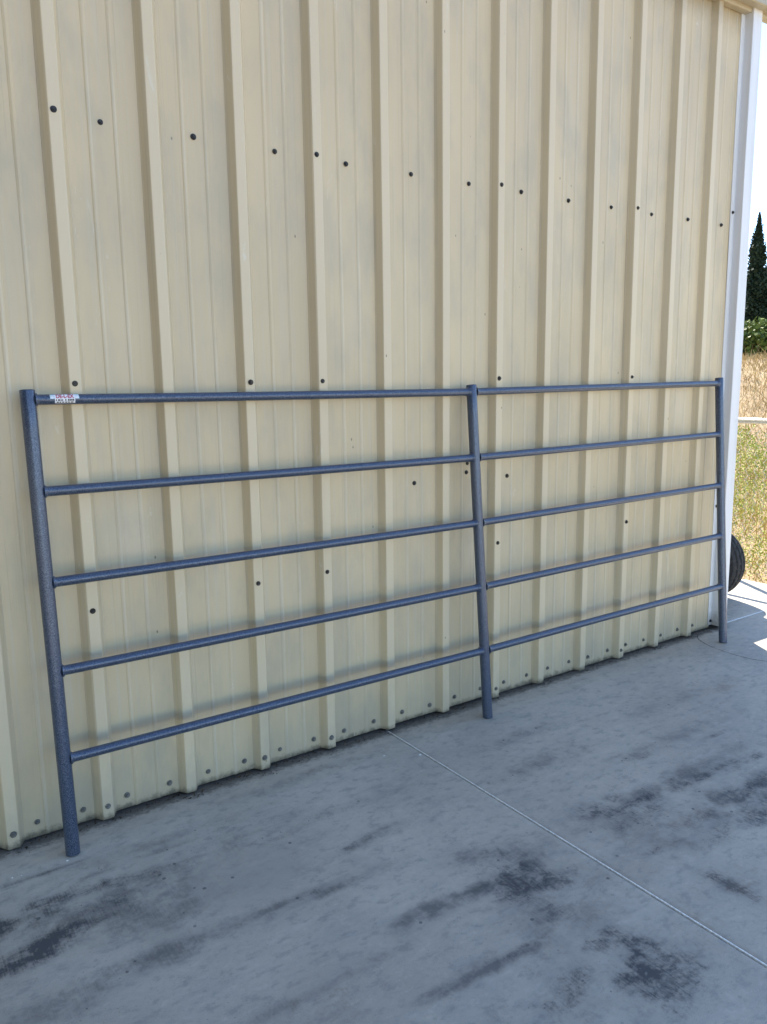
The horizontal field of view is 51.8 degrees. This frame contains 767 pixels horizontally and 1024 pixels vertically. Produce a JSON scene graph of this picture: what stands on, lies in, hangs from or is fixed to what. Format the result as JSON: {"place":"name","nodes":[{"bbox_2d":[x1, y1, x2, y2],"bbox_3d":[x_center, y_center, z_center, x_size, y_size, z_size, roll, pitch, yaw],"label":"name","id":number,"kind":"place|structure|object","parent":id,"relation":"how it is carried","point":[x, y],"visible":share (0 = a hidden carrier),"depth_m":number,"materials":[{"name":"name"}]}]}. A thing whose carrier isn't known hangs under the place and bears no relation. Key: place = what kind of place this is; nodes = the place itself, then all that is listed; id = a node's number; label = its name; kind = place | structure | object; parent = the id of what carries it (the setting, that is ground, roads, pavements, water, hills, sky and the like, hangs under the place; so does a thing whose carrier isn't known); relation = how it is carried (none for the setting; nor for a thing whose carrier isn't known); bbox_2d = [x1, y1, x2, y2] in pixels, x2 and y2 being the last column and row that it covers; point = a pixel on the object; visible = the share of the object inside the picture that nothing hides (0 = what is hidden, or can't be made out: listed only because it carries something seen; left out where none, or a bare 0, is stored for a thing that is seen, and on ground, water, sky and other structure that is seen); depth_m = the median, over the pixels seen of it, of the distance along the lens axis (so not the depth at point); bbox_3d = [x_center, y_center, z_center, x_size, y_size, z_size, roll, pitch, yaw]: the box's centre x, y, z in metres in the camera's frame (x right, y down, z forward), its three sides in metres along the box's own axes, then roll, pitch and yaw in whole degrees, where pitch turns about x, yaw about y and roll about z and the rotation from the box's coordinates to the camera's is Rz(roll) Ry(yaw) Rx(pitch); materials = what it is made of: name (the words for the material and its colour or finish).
{"place":"outdoors","nodes":[
{"label":"outdoors","id":0,"kind":"place"},
{"bbox_2d":[0,731,766,1023],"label":"concrete slab","id":1,"kind":"structure","parent":0,"point":[365,881],"depth_m":2.25,"materials":[{"name":"grey concrete"}]},
{"bbox_2d":[387,611,766,963],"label":"concrete slab","id":2,"kind":"structure","parent":0,"point":[646,769],"depth_m":3.16,"materials":[{"name":"grey concrete"}]},
{"bbox_2d":[6,630,711,854],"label":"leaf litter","id":3,"kind":"object","parent":2,"relation":"on","point":[120,817],"visible":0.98,"depth_m":3.19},
{"bbox_2d":[19,377,726,856],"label":"livestock gate","id":4,"kind":"structure","parent":2,"relation":"on","point":[39,493],"depth_m":3.03,"materials":[{"name":"grey metal"}]},
{"bbox_2d":[386,730,766,967],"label":"joint strip","id":5,"kind":"object","parent":2,"relation":"on","point":[620,875],"visible":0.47,"depth_m":2.50,"materials":[{"name":"grey concrete"}]},
{"bbox_2d":[727,579,766,621],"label":"concrete slab","id":6,"kind":"structure","parent":0,"point":[747,597],"depth_m":5.41,"materials":[{"name":"grey concrete"}]},
{"bbox_2d":[728,534,745,591],"bbox_3d":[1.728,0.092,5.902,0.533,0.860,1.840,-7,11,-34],"label":"tire","id":7,"kind":"object","parent":6,"relation":"on","point":[737,565],"visible":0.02,"depth_m":5.28,"materials":[{"name":"black rubber"}]},
{"bbox_2d":[727,609,766,622],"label":"concrete joint","id":8,"kind":"object","parent":6,"relation":"on","point":[747,616],"depth_m":5.04,"materials":[{"name":"grey concrete"}]},
{"bbox_2d":[731,345,766,583],"bbox_3d":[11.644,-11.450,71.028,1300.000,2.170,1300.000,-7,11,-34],"label":"ground","id":9,"kind":"structure","parent":0,"point":[752,432],"depth_m":12.74,"materials":[{"name":"yellow plant"}]},
{"bbox_2d":[0,625,715,850],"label":"footing","id":10,"kind":"object","parent":9,"relation":"on","point":[274,763],"depth_m":3.29,"materials":[{"name":"concrete"}]},
{"bbox_2d":[0,0,766,849],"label":"metal building","id":11,"kind":"structure","parent":10,"relation":"on","point":[302,194],"depth_m":3.12,"materials":[{"name":"metal"}]},
{"bbox_2d":[731,424,766,581],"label":"green weeds","id":12,"kind":"object","parent":9,"relation":"on","point":[761,455],"visible":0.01,"depth_m":9.54,"materials":[{"name":"green plant"}]},
{"bbox_2d":[734,417,766,576],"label":"chain link fence","id":13,"kind":"object","parent":9,"relation":"on","point":[753,420],"visible":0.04,"depth_m":5.85,"materials":[{"name":"metal"}]},
{"bbox_2d":[742,316,766,356],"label":"leafy bush","id":14,"kind":"object","parent":9,"relation":"on","point":[755,334],"visible":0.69,"depth_m":24.59,"materials":[{"name":"green plant"}]},
{"bbox_2d":[744,212,766,324],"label":"cypress tree","id":15,"kind":"object","parent":9,"relation":"on","point":[756,292],"visible":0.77,"depth_m":36.63,"materials":[{"name":"green plant"}]},
{"bbox_2d":[747,22,766,270],"label":"sky","id":16,"kind":"structure","parent":0,"point":[759,182],"materials":[{"name":"white"}]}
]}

